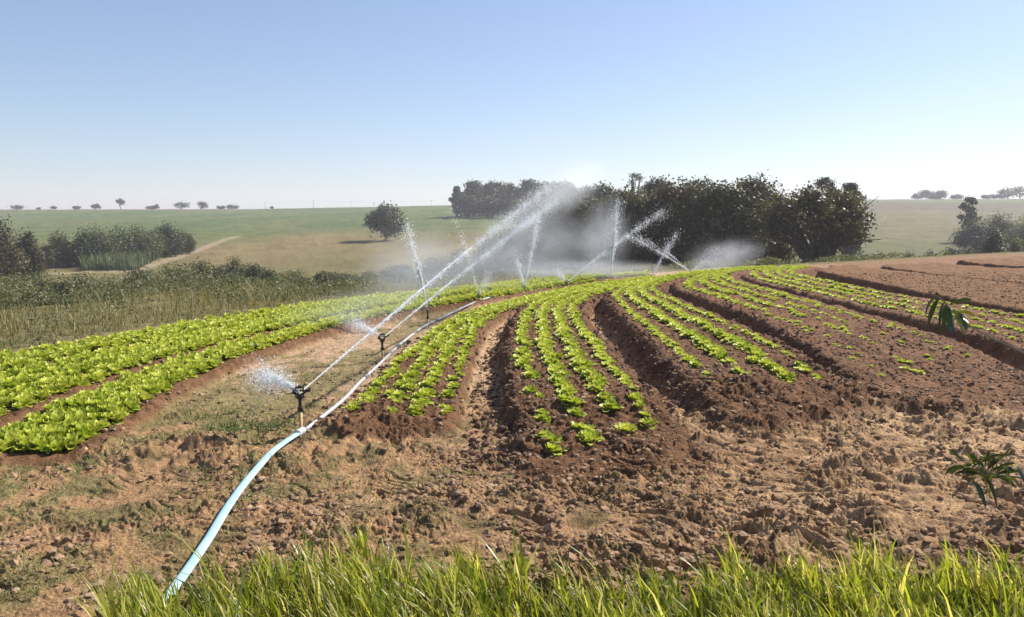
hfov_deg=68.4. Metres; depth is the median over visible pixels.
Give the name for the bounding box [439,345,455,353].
lettuce
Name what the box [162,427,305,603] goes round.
hose
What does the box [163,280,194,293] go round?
bush
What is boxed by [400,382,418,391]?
lettuce
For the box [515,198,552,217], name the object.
tree
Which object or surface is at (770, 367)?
lettuce
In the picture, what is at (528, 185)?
tree
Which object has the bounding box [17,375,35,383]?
lettuce
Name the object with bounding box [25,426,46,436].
lettuce
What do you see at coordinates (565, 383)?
lettuce
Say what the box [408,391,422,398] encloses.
lettuce
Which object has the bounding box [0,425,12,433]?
lettuce
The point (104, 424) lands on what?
lettuce
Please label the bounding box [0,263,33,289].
bush
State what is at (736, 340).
lettuce
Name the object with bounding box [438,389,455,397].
lettuce
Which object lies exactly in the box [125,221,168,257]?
bush
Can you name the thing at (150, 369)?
lettuce
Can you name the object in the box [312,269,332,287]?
bush
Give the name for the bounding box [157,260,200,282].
bush
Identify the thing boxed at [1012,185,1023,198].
tree
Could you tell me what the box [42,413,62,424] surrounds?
lettuce
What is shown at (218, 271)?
bush
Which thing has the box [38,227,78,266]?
bush
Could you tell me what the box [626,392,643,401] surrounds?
lettuce
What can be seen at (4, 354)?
lettuce
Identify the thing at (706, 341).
lettuce
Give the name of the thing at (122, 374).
lettuce
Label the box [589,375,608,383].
lettuce
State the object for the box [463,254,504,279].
bush
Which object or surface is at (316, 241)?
ground
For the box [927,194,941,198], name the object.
tree
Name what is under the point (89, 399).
lettuce
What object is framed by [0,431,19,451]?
lettuce
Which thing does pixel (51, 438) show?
lettuce
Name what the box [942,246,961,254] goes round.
bush
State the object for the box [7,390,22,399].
lettuce
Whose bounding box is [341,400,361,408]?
lettuce
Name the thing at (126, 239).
bush
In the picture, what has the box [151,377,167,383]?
lettuce
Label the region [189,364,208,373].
lettuce
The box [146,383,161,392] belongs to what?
lettuce
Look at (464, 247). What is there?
water jet
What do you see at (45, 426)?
lettuce
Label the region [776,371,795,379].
lettuce
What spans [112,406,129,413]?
lettuce
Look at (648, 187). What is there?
tree
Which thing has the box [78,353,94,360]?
lettuce
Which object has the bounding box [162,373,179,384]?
lettuce
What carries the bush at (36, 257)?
on the ground at (316, 241)
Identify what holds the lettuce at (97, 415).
on the ground at (316, 241)
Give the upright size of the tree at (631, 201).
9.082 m
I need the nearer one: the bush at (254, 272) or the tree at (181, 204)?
the bush at (254, 272)
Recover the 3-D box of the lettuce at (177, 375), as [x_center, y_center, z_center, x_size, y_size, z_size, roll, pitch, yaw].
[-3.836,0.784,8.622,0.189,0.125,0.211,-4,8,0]
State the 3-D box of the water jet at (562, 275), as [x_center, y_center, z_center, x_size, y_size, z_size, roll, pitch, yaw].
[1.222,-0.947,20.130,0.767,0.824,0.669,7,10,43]
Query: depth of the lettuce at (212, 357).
9.52 m
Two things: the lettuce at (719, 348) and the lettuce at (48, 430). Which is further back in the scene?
the lettuce at (719, 348)
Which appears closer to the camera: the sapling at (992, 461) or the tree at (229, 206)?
the sapling at (992, 461)
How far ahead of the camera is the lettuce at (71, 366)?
8.93 m
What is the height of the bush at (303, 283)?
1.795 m
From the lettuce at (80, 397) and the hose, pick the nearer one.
the hose
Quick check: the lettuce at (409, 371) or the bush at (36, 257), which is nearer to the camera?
the lettuce at (409, 371)
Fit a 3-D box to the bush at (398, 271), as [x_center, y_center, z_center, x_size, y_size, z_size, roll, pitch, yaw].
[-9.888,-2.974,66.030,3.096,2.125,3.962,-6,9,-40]
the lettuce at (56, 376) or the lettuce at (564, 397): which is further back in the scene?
the lettuce at (56, 376)
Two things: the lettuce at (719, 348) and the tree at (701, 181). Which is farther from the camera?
the tree at (701, 181)
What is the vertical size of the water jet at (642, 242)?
1.640 m
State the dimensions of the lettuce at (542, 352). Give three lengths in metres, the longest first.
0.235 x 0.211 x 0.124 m
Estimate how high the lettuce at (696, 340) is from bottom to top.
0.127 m
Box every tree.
[10,204,26,209]
[90,203,101,208]
[116,198,124,208]
[173,201,189,208]
[197,201,207,208]
[225,204,238,208]
[362,200,409,240]
[448,186,465,217]
[452,194,483,217]
[462,178,487,215]
[473,194,502,217]
[479,180,507,214]
[493,197,524,217]
[499,182,522,200]
[506,196,579,275]
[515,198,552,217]
[517,178,544,202]
[531,186,637,273]
[536,180,565,206]
[548,182,583,249]
[558,179,575,207]
[571,184,597,199]
[582,178,674,271]
[584,180,615,232]
[627,172,645,225]
[628,174,725,268]
[636,175,676,262]
[668,177,772,267]
[671,175,722,239]
[712,169,807,264]
[747,177,880,262]
[808,176,841,256]
[839,182,866,260]
[910,193,924,198]
[918,189,935,198]
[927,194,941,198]
[933,189,948,198]
[948,194,963,198]
[956,195,981,229]
[981,194,992,198]
[995,193,1008,198]
[996,186,1017,198]
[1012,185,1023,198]
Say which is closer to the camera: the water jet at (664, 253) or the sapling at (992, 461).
the sapling at (992, 461)
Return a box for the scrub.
[0,251,950,334]
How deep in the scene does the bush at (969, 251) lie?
65.80 m
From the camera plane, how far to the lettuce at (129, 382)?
8.04 m
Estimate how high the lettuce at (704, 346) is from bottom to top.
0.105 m
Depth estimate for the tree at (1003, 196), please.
441.70 m
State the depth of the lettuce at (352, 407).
7.09 m
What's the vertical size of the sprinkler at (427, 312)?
0.850 m
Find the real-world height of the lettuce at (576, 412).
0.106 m
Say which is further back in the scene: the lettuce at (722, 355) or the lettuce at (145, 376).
the lettuce at (722, 355)
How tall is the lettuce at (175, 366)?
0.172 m
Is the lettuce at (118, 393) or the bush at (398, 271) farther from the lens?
the bush at (398, 271)
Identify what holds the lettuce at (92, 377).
on the ground at (316, 241)
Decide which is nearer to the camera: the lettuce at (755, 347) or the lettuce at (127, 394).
the lettuce at (127, 394)
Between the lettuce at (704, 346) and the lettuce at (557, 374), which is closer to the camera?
the lettuce at (557, 374)
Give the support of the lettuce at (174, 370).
on the ground at (316, 241)
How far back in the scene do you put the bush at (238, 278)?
38.94 m
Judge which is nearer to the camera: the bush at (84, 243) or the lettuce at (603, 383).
the lettuce at (603, 383)
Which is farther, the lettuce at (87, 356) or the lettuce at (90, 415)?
the lettuce at (87, 356)
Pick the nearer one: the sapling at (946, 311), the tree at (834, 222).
the sapling at (946, 311)
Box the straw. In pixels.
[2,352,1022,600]
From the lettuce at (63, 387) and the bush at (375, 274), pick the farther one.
the bush at (375, 274)
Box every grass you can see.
[0,251,1022,351]
[65,503,1023,616]
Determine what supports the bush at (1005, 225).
on the ground at (316, 241)
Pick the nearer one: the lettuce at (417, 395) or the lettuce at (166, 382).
the lettuce at (417, 395)
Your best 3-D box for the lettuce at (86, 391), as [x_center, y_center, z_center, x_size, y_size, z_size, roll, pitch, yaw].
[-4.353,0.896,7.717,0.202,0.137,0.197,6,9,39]
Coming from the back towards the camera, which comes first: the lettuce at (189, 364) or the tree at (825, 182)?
the tree at (825, 182)
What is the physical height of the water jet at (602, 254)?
2.289 m
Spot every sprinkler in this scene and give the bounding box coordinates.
[292,385,310,427]
[377,333,388,359]
[426,306,429,322]
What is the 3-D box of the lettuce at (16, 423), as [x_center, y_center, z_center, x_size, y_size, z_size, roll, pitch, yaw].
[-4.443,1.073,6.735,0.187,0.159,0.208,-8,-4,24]
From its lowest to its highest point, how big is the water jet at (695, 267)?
2.222 m
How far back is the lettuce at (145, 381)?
8.15 m
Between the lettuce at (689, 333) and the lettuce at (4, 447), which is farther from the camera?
the lettuce at (689, 333)
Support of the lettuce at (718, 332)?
on the ground at (316, 241)
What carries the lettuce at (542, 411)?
on the ground at (316, 241)
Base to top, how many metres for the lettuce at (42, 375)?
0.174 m
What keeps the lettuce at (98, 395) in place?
on the ground at (316, 241)
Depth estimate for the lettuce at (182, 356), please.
9.56 m
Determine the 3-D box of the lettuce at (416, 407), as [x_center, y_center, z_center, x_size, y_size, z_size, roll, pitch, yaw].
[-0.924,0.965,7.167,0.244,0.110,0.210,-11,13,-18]
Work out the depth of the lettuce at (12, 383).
8.14 m
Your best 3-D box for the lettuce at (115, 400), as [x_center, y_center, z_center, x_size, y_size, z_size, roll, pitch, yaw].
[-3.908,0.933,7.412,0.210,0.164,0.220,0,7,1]
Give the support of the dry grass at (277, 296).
on the ground at (316, 241)
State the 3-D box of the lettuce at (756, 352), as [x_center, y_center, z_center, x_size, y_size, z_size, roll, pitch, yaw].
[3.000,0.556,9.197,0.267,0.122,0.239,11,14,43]
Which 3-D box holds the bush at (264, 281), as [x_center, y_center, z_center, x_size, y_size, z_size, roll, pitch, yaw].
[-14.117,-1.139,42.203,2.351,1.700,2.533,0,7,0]
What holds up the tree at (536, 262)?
on the ground at (316, 241)
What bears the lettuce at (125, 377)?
on the ground at (316, 241)
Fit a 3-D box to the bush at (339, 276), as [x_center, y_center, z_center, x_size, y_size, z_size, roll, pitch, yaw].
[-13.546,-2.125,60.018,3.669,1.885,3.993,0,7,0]
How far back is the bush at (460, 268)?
69.24 m
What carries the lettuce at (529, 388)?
on the ground at (316, 241)
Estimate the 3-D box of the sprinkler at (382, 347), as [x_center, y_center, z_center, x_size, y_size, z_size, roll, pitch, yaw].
[-1.804,0.766,10.582,0.163,0.850,0.053,-4,8,-28]
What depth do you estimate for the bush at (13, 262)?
79.68 m
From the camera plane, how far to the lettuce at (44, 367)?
8.94 m
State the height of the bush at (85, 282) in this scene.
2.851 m
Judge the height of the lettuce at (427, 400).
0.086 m
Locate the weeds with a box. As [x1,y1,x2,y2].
[0,312,801,602]
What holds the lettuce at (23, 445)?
on the ground at (316, 241)
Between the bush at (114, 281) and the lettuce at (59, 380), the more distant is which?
the bush at (114, 281)
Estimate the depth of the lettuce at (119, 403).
7.29 m
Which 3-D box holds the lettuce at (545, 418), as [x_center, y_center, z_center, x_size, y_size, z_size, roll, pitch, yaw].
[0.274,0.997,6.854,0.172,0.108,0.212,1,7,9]
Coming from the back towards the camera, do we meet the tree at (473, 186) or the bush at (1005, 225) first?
the tree at (473, 186)
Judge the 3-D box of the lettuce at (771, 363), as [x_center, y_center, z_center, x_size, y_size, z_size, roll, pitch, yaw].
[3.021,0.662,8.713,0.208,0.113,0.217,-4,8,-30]
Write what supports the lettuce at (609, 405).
on the ground at (316, 241)
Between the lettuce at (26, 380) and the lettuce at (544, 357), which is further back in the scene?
the lettuce at (544, 357)
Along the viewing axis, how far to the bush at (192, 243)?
117.02 m
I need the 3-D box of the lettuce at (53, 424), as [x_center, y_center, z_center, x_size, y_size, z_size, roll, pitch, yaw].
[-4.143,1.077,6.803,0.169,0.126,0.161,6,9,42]
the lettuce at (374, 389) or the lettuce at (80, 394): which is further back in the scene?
the lettuce at (374, 389)
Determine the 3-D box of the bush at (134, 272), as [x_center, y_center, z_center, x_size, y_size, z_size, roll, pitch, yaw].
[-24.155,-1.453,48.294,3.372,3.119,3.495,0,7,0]
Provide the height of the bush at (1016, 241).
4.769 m
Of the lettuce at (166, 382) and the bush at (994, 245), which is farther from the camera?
the bush at (994, 245)
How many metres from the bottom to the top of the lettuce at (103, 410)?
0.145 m
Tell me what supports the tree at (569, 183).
on the ground at (316, 241)
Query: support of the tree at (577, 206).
on the ground at (316, 241)
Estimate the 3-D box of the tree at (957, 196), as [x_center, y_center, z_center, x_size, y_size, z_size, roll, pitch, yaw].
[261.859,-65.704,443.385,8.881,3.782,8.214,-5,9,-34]
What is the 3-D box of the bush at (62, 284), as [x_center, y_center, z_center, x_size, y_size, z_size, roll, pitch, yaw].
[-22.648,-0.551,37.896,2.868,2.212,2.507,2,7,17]
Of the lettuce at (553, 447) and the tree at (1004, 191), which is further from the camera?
the tree at (1004, 191)
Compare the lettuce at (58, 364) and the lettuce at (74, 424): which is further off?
the lettuce at (58, 364)
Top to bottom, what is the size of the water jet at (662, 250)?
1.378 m
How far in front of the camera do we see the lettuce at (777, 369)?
8.46 m
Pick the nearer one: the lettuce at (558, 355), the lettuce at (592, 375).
the lettuce at (592, 375)
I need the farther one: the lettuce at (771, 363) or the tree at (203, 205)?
the tree at (203, 205)
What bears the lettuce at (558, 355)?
on the ground at (316, 241)
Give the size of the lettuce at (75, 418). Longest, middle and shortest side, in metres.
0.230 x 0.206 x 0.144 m
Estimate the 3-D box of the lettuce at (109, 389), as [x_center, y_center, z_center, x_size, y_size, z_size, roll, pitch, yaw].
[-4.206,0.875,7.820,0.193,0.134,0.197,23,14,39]
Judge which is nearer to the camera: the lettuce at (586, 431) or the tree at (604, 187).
the lettuce at (586, 431)
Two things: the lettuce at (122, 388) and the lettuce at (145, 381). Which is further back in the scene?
the lettuce at (145, 381)
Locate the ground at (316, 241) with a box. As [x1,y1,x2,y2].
[0,199,1023,616]
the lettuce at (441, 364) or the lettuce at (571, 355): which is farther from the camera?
the lettuce at (571, 355)
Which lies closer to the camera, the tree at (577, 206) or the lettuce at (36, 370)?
the lettuce at (36, 370)
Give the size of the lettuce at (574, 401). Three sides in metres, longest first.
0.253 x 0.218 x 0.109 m
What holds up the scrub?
on the ground at (316, 241)
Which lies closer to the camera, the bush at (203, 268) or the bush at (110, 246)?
the bush at (203, 268)
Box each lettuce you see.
[0,352,14,358]
[0,363,9,370]
[0,396,12,405]
[0,397,9,407]
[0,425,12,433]
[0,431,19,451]
[0,440,12,453]
[1,366,21,376]
[2,372,14,377]
[2,388,15,396]
[3,376,24,389]
[3,424,25,437]
[4,359,23,368]
[4,421,25,429]
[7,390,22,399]
[10,433,32,452]
[11,395,37,406]
[12,436,34,451]
[13,392,35,400]
[15,358,30,367]
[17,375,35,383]
[20,359,36,365]
[21,421,39,429]
[22,383,33,389]
[22,411,40,422]
[24,367,44,375]
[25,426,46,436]
[27,373,39,380]
[27,417,46,426]
[27,434,52,452]
[29,384,39,392]
[30,389,51,401]
[33,361,50,364]
[36,432,48,436]
[37,372,51,379]
[38,365,49,372]
[38,376,54,388]
[38,411,50,420]
[39,383,59,394]
[40,425,52,432]
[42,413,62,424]
[42,425,66,436]
[43,402,58,413]
[45,425,67,439]
[45,438,70,453]
[46,373,61,381]
[46,435,60,444]
[47,365,64,374]
[49,421,60,427]
[50,404,69,411]
[50,433,64,440]
[51,397,67,407]
[51,408,73,421]
[53,361,63,367]
[53,378,73,387]
[55,382,69,392]
[56,370,67,375]
[58,415,83,424]
[62,398,80,406]
[63,363,81,370]
[63,377,79,388]
[63,419,73,430]
[64,411,88,420]
[64,430,84,449]
[65,404,78,410]
[68,368,82,377]
[68,419,88,428]
[71,374,90,385]
[71,395,86,399]
[71,407,85,412]
[71,423,98,439]
[72,392,87,396]
[74,399,88,409]
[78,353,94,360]
[78,362,92,373]
[78,410,86,415]
[79,389,90,394]
[82,421,102,433]
[83,412,100,420]
[84,373,102,381]
[85,397,99,405]
[85,407,97,413]
[87,398,106,407]
[89,411,103,420]
[90,390,106,401]
[93,356,110,364]
[93,418,113,428]
[97,401,113,413]
[101,386,116,392]
[102,380,120,387]
[104,403,117,411]
[104,410,128,424]
[106,396,122,405]
[111,391,122,396]
[112,385,128,391]
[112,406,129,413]
[114,369,133,379]
[117,400,133,411]
[120,356,138,368]
[120,390,141,401]
[122,372,136,381]
[122,379,134,390]
[124,397,140,411]
[130,385,146,392]
[136,392,154,399]
[137,375,151,380]
[139,378,156,384]
[143,383,157,393]
[145,365,155,374]
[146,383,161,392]
[147,347,157,352]
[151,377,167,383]
[152,370,165,377]
[154,383,170,392]
[155,364,172,371]
[157,378,172,387]
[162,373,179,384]
[167,363,181,370]
[167,368,183,377]
[170,372,186,381]
[175,351,188,361]
[179,366,190,376]
[185,363,196,368]
[187,351,196,357]
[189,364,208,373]
[207,355,221,365]
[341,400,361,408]
[346,403,359,409]
[358,391,373,397]
[362,385,382,393]
[370,379,387,387]
[379,369,396,376]
[387,406,398,412]
[392,379,407,386]
[392,389,409,398]
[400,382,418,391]
[404,378,415,383]
[406,404,426,414]
[407,369,420,377]
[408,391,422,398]
[409,410,422,415]
[412,399,427,405]
[415,356,430,364]
[419,390,434,396]
[420,387,435,394]
[420,396,434,404]
[421,348,435,355]
[427,365,443,372]
[427,376,440,382]
[432,361,445,367]
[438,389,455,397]
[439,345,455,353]
[514,359,532,367]
[519,385,537,393]
[524,370,541,379]
[533,413,550,424]
[534,408,549,413]
[535,341,551,349]
[535,429,553,436]
[537,339,554,346]
[538,349,553,356]
[539,354,555,360]
[542,432,561,442]
[543,358,560,365]
[545,442,566,454]
[547,352,563,358]
[548,364,565,370]
[548,373,568,382]
[553,377,569,383]
[554,381,568,387]
[555,331,570,336]
[556,386,578,396]
[558,393,571,405]
[559,332,573,338]
[560,384,576,392]
[564,352,579,358]
[565,396,585,409]
[567,407,587,416]
[569,347,587,356]
[569,359,581,366]
[570,421,584,429]
[574,366,590,373]
[576,428,604,439]
[577,358,596,368]
[578,423,595,430]
[580,368,601,376]
[580,432,600,445]
[583,379,606,385]
[586,371,605,381]
[586,382,603,391]
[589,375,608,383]
[589,383,603,390]
[594,391,615,401]
[599,399,623,411]
[612,371,628,376]
[612,422,637,434]
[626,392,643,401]
[639,416,658,428]
[682,329,698,338]
[692,336,702,342]
[698,343,715,348]
[699,339,718,346]
[704,345,715,351]
[709,345,726,352]
[712,351,728,358]
[714,328,726,335]
[718,356,737,363]
[728,336,745,341]
[729,338,742,343]
[733,341,752,348]
[738,344,752,350]
[745,344,765,352]
[745,355,760,362]
[747,349,767,358]
[757,359,771,367]
[762,361,778,367]
[765,363,782,371]
[772,366,786,375]
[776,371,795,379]
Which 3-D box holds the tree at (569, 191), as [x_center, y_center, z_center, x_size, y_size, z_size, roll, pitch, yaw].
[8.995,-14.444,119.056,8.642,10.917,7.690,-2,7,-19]
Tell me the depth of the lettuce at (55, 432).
6.55 m
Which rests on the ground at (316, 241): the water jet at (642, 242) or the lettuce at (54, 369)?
the lettuce at (54, 369)
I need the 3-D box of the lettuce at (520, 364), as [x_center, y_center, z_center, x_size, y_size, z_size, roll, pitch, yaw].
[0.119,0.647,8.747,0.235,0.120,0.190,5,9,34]
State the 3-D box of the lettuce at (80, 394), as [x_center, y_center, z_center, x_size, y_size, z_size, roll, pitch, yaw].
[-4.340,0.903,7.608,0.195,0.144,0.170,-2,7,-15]
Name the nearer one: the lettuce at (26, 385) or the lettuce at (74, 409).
the lettuce at (74, 409)
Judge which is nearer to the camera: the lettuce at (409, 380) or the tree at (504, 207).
the lettuce at (409, 380)
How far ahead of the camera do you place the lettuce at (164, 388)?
8.12 m
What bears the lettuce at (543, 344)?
on the ground at (316, 241)
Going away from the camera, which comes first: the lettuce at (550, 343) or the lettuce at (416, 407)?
the lettuce at (416, 407)
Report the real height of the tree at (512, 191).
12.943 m
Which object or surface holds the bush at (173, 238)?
on the ground at (316, 241)
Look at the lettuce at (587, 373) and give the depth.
8.18 m
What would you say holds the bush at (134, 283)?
on the ground at (316, 241)
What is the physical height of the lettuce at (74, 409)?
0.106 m
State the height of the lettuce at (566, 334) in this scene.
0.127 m
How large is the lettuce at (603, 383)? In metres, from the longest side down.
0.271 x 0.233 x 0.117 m
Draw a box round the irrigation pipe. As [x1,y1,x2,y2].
[305,295,497,431]
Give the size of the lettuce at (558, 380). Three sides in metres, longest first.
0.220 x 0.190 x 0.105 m
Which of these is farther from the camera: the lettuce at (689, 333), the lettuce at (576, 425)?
the lettuce at (689, 333)
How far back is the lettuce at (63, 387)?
8.05 m
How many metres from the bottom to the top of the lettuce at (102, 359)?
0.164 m
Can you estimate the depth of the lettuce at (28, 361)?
9.39 m
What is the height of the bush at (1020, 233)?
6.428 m
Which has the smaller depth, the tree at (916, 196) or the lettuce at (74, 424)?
the lettuce at (74, 424)
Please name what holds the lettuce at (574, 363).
on the ground at (316, 241)
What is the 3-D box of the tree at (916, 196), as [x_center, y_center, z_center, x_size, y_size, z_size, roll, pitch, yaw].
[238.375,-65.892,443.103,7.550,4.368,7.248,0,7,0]
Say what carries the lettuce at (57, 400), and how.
on the ground at (316, 241)
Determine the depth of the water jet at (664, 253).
23.59 m
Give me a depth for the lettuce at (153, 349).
10.10 m
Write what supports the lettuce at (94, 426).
on the ground at (316, 241)
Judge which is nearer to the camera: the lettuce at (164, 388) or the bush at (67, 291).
the lettuce at (164, 388)
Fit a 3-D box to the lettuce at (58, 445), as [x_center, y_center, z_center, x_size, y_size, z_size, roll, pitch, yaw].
[-3.811,1.149,6.308,0.186,0.125,0.208,2,7,18]
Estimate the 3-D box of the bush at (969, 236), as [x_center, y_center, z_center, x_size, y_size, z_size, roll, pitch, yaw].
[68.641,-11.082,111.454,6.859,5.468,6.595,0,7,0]
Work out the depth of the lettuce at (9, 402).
7.57 m
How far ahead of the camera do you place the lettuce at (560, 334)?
10.85 m
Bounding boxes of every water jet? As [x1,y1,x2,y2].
[227,343,300,404]
[304,175,562,389]
[329,303,382,339]
[382,193,565,337]
[398,218,427,307]
[449,205,478,294]
[474,265,506,293]
[510,237,525,286]
[525,211,545,283]
[553,259,568,281]
[566,204,665,282]
[599,265,611,276]
[606,191,625,275]
[625,230,688,271]
[639,235,687,269]
[652,228,684,275]
[692,224,737,270]
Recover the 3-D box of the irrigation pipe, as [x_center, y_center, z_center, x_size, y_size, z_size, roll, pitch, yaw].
[-1.347,0.398,12.671,0.853,0.179,11.900,1,7,9]
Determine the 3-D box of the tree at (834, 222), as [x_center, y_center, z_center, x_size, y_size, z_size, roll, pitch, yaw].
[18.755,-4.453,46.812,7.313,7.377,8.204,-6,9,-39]
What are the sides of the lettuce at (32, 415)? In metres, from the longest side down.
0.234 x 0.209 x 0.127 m
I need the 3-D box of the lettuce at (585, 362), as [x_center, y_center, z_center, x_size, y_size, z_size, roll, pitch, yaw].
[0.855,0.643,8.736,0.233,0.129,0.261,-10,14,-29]
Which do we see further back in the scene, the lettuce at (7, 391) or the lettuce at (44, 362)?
the lettuce at (44, 362)
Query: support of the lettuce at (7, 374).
on the ground at (316, 241)
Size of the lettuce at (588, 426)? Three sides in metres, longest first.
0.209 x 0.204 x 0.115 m
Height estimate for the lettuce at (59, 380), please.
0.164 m
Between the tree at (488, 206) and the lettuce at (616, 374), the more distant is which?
the tree at (488, 206)
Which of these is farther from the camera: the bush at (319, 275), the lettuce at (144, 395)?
the bush at (319, 275)
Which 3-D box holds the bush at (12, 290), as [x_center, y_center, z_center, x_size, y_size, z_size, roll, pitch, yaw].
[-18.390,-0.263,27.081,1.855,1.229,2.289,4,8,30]
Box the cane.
[79,233,191,270]
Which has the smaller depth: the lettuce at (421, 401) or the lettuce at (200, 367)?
the lettuce at (421, 401)
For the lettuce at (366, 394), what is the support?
on the ground at (316, 241)
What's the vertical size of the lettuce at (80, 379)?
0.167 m
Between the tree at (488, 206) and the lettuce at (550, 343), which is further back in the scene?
the tree at (488, 206)
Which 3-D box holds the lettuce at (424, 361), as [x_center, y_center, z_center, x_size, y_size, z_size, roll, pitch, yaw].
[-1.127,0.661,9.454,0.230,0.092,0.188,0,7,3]
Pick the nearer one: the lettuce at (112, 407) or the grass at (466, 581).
the grass at (466, 581)
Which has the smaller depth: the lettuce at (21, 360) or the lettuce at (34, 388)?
the lettuce at (34, 388)
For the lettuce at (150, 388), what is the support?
on the ground at (316, 241)
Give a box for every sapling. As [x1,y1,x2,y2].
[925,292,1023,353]
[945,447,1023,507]
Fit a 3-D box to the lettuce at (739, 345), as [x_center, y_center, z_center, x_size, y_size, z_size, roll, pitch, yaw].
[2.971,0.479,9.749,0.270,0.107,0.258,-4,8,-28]
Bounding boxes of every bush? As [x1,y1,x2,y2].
[0,214,34,278]
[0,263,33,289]
[0,271,55,294]
[0,284,25,309]
[1,290,67,309]
[11,227,47,279]
[17,267,73,290]
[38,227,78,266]
[47,275,81,293]
[53,223,107,266]
[54,286,86,302]
[66,270,103,291]
[83,287,126,301]
[86,223,127,256]
[90,273,130,290]
[96,223,141,256]
[118,265,156,284]
[118,282,157,297]
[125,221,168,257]
[136,271,171,287]
[145,220,189,256]
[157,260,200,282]
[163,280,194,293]
[174,227,196,253]
[186,256,216,279]
[188,275,217,291]
[196,261,230,284]
[218,254,252,278]
[218,272,255,287]
[244,262,270,279]
[255,273,277,290]
[260,267,288,286]
[283,269,313,282]
[291,276,316,289]
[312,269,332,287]
[322,270,364,284]
[329,276,355,291]
[361,269,402,286]
[379,263,416,282]
[414,252,455,280]
[437,246,480,279]
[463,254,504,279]
[924,248,936,255]
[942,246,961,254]
[946,215,1002,250]
[961,244,974,253]
[972,222,1009,253]
[974,209,1023,243]
[1001,214,1023,249]
[1007,232,1023,251]
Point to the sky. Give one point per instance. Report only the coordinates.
(246, 104)
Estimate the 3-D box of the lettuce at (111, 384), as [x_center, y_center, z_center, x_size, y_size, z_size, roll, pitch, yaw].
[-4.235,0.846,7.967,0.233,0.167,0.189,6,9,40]
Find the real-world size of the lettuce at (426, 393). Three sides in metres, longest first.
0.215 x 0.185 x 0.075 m
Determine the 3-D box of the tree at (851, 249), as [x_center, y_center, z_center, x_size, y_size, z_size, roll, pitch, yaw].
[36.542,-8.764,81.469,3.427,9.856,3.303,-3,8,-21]
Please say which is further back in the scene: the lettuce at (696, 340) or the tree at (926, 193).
the tree at (926, 193)
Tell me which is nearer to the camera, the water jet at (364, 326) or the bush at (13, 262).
the water jet at (364, 326)
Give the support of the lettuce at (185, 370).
on the ground at (316, 241)
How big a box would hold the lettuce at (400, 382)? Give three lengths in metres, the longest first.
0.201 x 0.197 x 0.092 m
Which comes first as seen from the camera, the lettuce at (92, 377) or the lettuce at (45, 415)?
the lettuce at (45, 415)
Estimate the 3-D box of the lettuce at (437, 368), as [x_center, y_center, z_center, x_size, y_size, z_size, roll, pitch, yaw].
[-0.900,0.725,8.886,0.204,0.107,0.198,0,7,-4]
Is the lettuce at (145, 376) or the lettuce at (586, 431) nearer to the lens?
the lettuce at (586, 431)
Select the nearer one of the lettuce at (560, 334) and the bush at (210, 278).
the lettuce at (560, 334)
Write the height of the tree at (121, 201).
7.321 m
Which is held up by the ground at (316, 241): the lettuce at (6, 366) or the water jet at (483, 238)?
the lettuce at (6, 366)
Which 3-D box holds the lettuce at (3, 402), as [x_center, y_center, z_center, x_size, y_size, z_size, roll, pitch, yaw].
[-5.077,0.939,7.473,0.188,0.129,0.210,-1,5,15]
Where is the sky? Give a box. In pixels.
[0,0,1023,209]
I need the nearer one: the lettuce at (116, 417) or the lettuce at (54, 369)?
the lettuce at (116, 417)
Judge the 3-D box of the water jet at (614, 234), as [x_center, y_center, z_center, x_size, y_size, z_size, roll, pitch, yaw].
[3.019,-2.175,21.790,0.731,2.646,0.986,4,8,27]
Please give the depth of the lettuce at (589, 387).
7.63 m
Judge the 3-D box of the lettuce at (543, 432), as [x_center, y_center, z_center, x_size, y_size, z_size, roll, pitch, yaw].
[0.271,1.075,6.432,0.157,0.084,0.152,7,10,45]
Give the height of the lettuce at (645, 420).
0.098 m
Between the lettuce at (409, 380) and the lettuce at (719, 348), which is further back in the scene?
the lettuce at (719, 348)
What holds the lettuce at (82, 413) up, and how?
on the ground at (316, 241)
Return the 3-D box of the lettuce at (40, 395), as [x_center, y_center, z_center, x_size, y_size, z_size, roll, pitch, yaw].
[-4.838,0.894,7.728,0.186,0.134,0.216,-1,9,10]
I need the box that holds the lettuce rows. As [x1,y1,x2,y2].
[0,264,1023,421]
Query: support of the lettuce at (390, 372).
on the ground at (316, 241)
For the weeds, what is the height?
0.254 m
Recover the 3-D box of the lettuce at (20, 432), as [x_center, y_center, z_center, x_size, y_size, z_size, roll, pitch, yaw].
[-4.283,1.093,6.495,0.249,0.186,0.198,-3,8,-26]
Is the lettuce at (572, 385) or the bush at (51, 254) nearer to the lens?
the lettuce at (572, 385)
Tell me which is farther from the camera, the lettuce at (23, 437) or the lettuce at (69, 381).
the lettuce at (69, 381)
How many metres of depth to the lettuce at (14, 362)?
9.19 m
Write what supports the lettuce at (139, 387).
on the ground at (316, 241)
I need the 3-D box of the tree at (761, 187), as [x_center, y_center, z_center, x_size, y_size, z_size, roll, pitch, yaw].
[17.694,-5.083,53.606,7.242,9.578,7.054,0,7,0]
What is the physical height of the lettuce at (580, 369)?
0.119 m
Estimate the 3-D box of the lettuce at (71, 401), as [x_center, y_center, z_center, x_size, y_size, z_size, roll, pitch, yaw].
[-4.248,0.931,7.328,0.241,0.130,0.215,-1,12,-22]
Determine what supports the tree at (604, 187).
on the ground at (316, 241)
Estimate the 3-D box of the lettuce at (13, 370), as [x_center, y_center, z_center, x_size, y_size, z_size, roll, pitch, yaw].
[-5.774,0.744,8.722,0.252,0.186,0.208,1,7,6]

